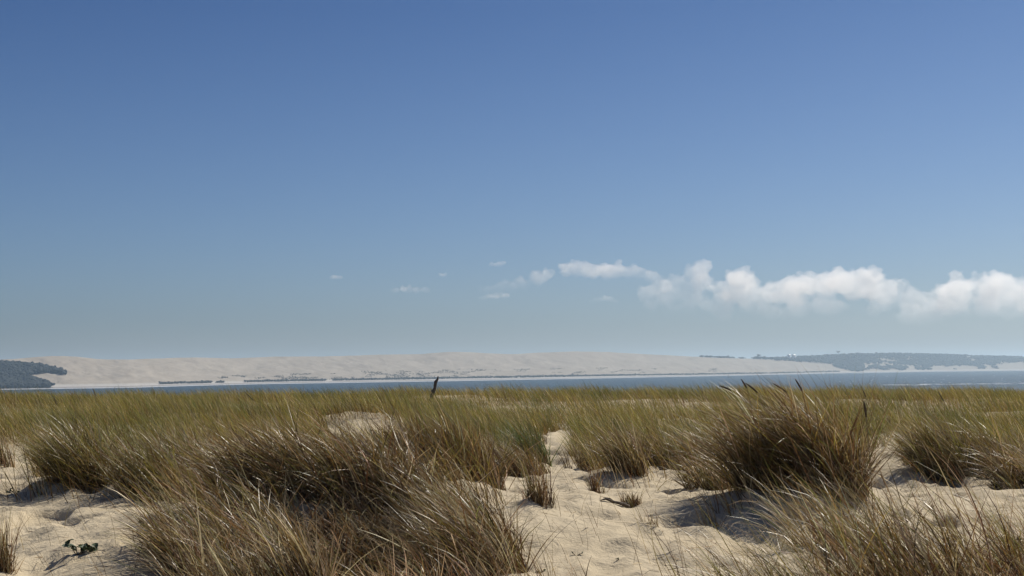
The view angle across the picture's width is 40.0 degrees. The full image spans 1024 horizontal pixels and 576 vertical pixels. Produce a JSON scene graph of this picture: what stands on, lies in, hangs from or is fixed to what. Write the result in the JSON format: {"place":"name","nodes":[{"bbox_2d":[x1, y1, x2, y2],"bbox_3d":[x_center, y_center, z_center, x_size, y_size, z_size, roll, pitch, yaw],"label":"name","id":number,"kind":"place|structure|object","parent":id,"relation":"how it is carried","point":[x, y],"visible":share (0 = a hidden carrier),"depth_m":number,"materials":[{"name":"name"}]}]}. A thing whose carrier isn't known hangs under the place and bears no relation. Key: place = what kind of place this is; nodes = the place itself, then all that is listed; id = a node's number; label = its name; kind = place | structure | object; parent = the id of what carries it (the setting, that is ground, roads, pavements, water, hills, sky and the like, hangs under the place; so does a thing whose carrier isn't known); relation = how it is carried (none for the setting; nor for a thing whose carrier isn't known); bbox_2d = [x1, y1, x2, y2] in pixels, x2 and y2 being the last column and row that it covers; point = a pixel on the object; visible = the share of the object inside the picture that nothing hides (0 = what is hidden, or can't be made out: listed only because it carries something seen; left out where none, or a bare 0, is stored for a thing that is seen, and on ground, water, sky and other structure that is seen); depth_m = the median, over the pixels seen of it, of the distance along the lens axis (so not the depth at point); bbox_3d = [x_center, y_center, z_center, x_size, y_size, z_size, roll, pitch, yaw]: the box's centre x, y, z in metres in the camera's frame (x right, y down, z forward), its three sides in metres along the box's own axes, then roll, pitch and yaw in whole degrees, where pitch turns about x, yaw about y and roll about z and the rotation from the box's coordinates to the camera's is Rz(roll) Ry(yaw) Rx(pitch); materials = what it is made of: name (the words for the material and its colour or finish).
{"place":"outdoors","nodes":[
{"label":"outdoors","id":0,"kind":"place"},
{"bbox_2d":[0,378,1023,529],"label":"dune grass","id":1,"kind":"structure","parent":0,"point":[138,405],"depth_m":43.36,"materials":[{"name":"green plant"}]},
{"bbox_2d":[0,395,1023,575],"bbox_3d":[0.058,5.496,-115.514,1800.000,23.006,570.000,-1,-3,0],"label":"sand ground","id":2,"kind":"structure","parent":0,"point":[609,547],"depth_m":14.91,"materials":[{"name":"beige sand"}]},
{"bbox_2d":[0,427,17,467],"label":"marram tuft","id":3,"kind":"object","parent":2,"relation":"on","point":[3,459],"visible":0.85,"depth_m":25.35,"materials":[{"name":"green plant"}]},
{"bbox_2d":[0,501,28,574],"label":"marram tuft","id":4,"kind":"object","parent":2,"relation":"on","point":[6,562],"visible":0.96,"depth_m":12.44,"materials":[{"name":"plant"}]},
{"bbox_2d":[0,399,157,496],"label":"marram tuft","id":5,"kind":"object","parent":2,"relation":"on","point":[64,449],"visible":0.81,"depth_m":18.39,"materials":[{"name":"green plant"}]},
{"bbox_2d":[62,539,97,554],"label":"beach plant","id":6,"kind":"object","parent":2,"relation":"on","point":[85,547],"visible":1,"depth_m":12.92,"materials":[{"name":"green plant"}]},
{"bbox_2d":[65,544,115,575],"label":"marram tuft","id":7,"kind":"object","parent":2,"relation":"on","point":[92,565],"visible":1,"depth_m":11.40,"materials":[{"name":"plant"}]},
{"bbox_2d":[72,409,248,502],"bbox_3d":[-4.567,2.216,18.299,2.709,1.342,2.855,1,-4,-26],"label":"marram tuft","id":8,"kind":"object","parent":2,"relation":"on","point":[127,466],"visible":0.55,"depth_m":17.64,"materials":[{"name":"green plant"}]},
{"bbox_2d":[82,442,352,575],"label":"marram tuft","id":9,"kind":"object","parent":2,"relation":"on","point":[230,514],"visible":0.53,"depth_m":12.63,"materials":[{"name":"plant"}]},
{"bbox_2d":[101,488,416,575],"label":"marram tuft","id":10,"kind":"object","parent":2,"relation":"on","point":[287,564],"visible":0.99,"depth_m":10.05,"materials":[{"name":"plant"}]},
{"bbox_2d":[159,425,412,501],"bbox_3d":[-2.656,2.224,16.864,2.880,1.238,3.524,2,-4,-37],"label":"marram tuft","id":11,"kind":"object","parent":2,"relation":"on","point":[198,473],"visible":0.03,"depth_m":17.08,"materials":[{"name":"green plant"}]},
{"bbox_2d":[151,389,504,575],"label":"marram tuft","id":12,"kind":"object","parent":2,"relation":"on","point":[344,466],"visible":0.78,"depth_m":13.99,"materials":[{"name":"green plant"}]},
{"bbox_2d":[312,519,517,575],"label":"marram tuft","id":13,"kind":"object","parent":2,"relation":"on","point":[416,573],"visible":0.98,"depth_m":10.36,"materials":[{"name":"plant"}]},
{"bbox_2d":[429,376,438,401],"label":"driftwood stake","id":14,"kind":"object","parent":2,"relation":"on","point":[434,387],"visible":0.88,"depth_m":65.80,"materials":[{"name":"grey wood"}]},
{"bbox_2d":[355,389,542,490],"bbox_3d":[-0.896,1.940,17.121,2.546,1.435,2.400,-1,-3,0],"label":"marram tuft","id":15,"kind":"object","parent":2,"relation":"on","point":[483,457],"visible":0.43,"depth_m":16.82,"materials":[{"name":"green plant"}]},
{"bbox_2d":[343,432,580,575],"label":"marram tuft","id":16,"kind":"object","parent":2,"relation":"on","point":[445,516],"visible":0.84,"depth_m":12.63,"materials":[{"name":"plant"}]},
{"bbox_2d":[421,509,586,575],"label":"marram tuft","id":17,"kind":"object","parent":2,"relation":"on","point":[516,568],"visible":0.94,"depth_m":10.43,"materials":[{"name":"plant"}]},
{"bbox_2d":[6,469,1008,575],"bbox_3d":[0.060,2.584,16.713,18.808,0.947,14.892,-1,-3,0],"label":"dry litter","id":18,"kind":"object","parent":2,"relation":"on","point":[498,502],"visible":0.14,"depth_m":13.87,"materials":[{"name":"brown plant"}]},
{"bbox_2d":[0,438,1022,575],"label":"stray grass","id":19,"kind":"structure","parent":2,"relation":"on","point":[531,513],"depth_m":13.88,"materials":[{"name":"plant"}]},
{"bbox_2d":[475,427,561,477],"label":"marram tuft","id":20,"kind":"object","parent":2,"relation":"on","point":[514,466],"visible":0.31,"depth_m":22.96,"materials":[{"name":"green plant"}]},
{"bbox_2d":[489,409,581,466],"bbox_3d":[0.189,2.831,25.484,1.662,1.394,1.549,-3,-4,38],"label":"marram tuft","id":21,"kind":"object","parent":2,"relation":"on","point":[539,443],"visible":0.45,"depth_m":25.34,"materials":[{"name":"green plant"}]},
{"bbox_2d":[507,447,566,508],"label":"marram tuft","id":22,"kind":"object","parent":2,"relation":"on","point":[533,493],"visible":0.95,"depth_m":14.85,"materials":[{"name":"brown plant"}]},
{"bbox_2d":[557,435,595,471],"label":"marram tuft","id":23,"kind":"object","parent":2,"relation":"on","point":[580,460],"visible":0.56,"depth_m":25.30,"materials":[{"name":"green plant"}]},
{"bbox_2d":[565,551,590,575],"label":"marram tuft","id":24,"kind":"object","parent":2,"relation":"on","point":[576,567],"visible":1,"depth_m":12.19,"materials":[{"name":"plant"}]},
{"bbox_2d":[580,455,609,493],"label":"marram tuft","id":25,"kind":"object","parent":2,"relation":"on","point":[595,484],"visible":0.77,"depth_m":17.77,"materials":[{"name":"plant"}]},
{"bbox_2d":[600,497,629,507],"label":"fallen twig","id":26,"kind":"object","parent":2,"relation":"on","point":[617,502],"visible":0.95,"depth_m":16.16,"materials":[{"name":"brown wood"}]},
{"bbox_2d":[570,416,673,476],"bbox_3d":[1.511,2.363,20.993,1.545,1.201,1.571,2,-4,-33],"label":"marram tuft","id":27,"kind":"object","parent":2,"relation":"on","point":[625,456],"visible":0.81,"depth_m":20.89,"materials":[{"name":"green plant"}]},
{"bbox_2d":[616,488,645,507],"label":"marram tuft","id":28,"kind":"object","parent":2,"relation":"on","point":[633,502],"visible":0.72,"depth_m":16.46,"materials":[{"name":"plant"}]},
{"bbox_2d":[636,505,660,528],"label":"marram tuft","id":29,"kind":"object","parent":2,"relation":"on","point":[649,518],"visible":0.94,"depth_m":14.52,"materials":[{"name":"beige plant"}]},
{"bbox_2d":[610,490,688,575],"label":"marram tuft","id":30,"kind":"object","parent":2,"relation":"on","point":[662,548],"visible":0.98,"depth_m":10.21,"materials":[{"name":"brown plant"}]},
{"bbox_2d":[606,413,744,470],"bbox_3d":[2.727,2.527,22.312,2.961,1.384,2.464,-1,-3,0],"label":"marram tuft","id":31,"kind":"object","parent":2,"relation":"on","point":[663,440],"visible":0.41,"depth_m":22.07,"materials":[{"name":"green plant"}]},
{"bbox_2d":[655,440,734,491],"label":"marram tuft","id":32,"kind":"object","parent":2,"relation":"on","point":[696,483],"visible":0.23,"depth_m":18.56,"materials":[{"name":"green plant"}]},
{"bbox_2d":[684,467,760,527],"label":"marram tuft","id":33,"kind":"object","parent":2,"relation":"on","point":[728,507],"visible":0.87,"depth_m":15.08,"materials":[{"name":"plant"}]},
{"bbox_2d":[624,361,940,519],"bbox_3d":[3.082,1.795,15.923,3.724,2.195,3.045,-1,-3,0],"label":"marram tuft","id":34,"kind":"object","parent":2,"relation":"on","point":[800,440],"visible":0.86,"depth_m":15.73,"materials":[{"name":"plant"}]},
{"bbox_2d":[645,479,927,575],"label":"marram tuft","id":35,"kind":"object","parent":2,"relation":"on","point":[776,564],"visible":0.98,"depth_m":9.18,"materials":[{"name":"plant"}]},
{"bbox_2d":[717,452,972,559],"bbox_3d":[3.129,2.165,13.313,2.770,1.360,1.900,-3,-4,32],"label":"marram tuft","id":36,"kind":"object","parent":2,"relation":"on","point":[799,514],"visible":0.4,"depth_m":13.37,"materials":[{"name":"plant"}]},
{"bbox_2d":[863,401,873,519],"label":"flower stalk","id":37,"kind":"object","parent":2,"relation":"on","point":[865,411],"visible":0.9,"depth_m":14.93,"materials":[{"name":"plant"}]},
{"bbox_2d":[736,436,1023,575],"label":"marram tuft","id":38,"kind":"object","parent":2,"relation":"on","point":[931,566],"visible":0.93,"depth_m":9.68,"materials":[{"name":"plant"}]},
{"bbox_2d":[866,392,1023,486],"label":"marram tuft","id":39,"kind":"object","parent":2,"relation":"on","point":[947,444],"visible":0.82,"depth_m":20.68,"materials":[{"name":"green plant"}]},
{"bbox_2d":[946,463,1023,575],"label":"marram tuft","id":40,"kind":"object","parent":2,"relation":"on","point":[1017,542],"visible":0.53,"depth_m":10.31,"materials":[{"name":"plant"}]},
{"bbox_2d":[947,433,1023,489],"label":"marram tuft","id":41,"kind":"object","parent":2,"relation":"on","point":[1000,480],"visible":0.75,"depth_m":19.39,"materials":[{"name":"green plant"}]},
{"bbox_2d":[968,528,1008,573],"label":"marram tuft","id":42,"kind":"object","parent":2,"relation":"on","point":[991,555],"visible":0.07,"depth_m":11.74,"materials":[{"name":"plant"}]},
{"bbox_2d":[0,371,1023,397],"bbox_3d":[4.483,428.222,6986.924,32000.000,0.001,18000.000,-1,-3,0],"label":"sea water","id":43,"kind":"structure","parent":0,"point":[1012,378],"depth_m":2136.07,"materials":[{"name":"blue liquid"}]},
{"bbox_2d":[850,375,1023,384],"bbox_3d":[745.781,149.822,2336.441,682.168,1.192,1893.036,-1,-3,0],"label":"sea foam","id":44,"kind":"object","parent":43,"relation":"on","point":[949,384],"visible":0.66,"depth_m":1602.57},
{"bbox_2d":[0,0,1023,359],"label":"sky","id":45,"kind":"structure","parent":0,"point":[179,178],"materials":[{"name":"blue"}]},
{"bbox_2d":[1,351,1023,389],"bbox_3d":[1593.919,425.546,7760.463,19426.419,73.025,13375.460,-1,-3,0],"label":"dune hill","id":46,"kind":"structure","parent":0,"point":[82,372],"depth_m":3091.41,"materials":[{"name":"beige sand"}]},
{"bbox_2d":[0,360,66,387],"bbox_3d":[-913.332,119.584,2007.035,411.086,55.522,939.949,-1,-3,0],"label":"pine forest","id":47,"kind":"object","parent":46,"relation":"on","point":[15,374],"visible":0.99,"depth_m":2312.08,"materials":[{"name":"green plant"}]},
{"bbox_2d":[221,367,715,378],"bbox_3d":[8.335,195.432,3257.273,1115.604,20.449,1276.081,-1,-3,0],"label":"dune scrub","id":48,"kind":"object","parent":46,"relation":"on","point":[418,373],"visible":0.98,"depth_m":2957.26,"materials":[{"name":"green plant"}]},
{"bbox_2d":[159,370,839,383],"bbox_3d":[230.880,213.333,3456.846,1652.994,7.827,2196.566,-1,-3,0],"label":"shoreline shrubbery","id":49,"kind":"object","parent":46,"relation":"on","point":[322,379],"visible":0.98,"depth_m":2980.88,"materials":[{"name":"green plant"}]},
{"bbox_2d":[700,355,796,358],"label":"skyline shrubbery","id":50,"kind":"object","parent":46,"relation":"on","point":[734,357],"visible":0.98,"depth_m":4199.40,"materials":[{"name":"green plant"}]},
{"bbox_2d":[755,352,1023,371],"bbox_3d":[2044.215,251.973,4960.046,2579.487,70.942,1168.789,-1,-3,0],"label":"hillside forest","id":51,"kind":"object","parent":46,"relation":"on","point":[851,361],"visible":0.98,"depth_m":5013.41,"materials":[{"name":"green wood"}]}
]}

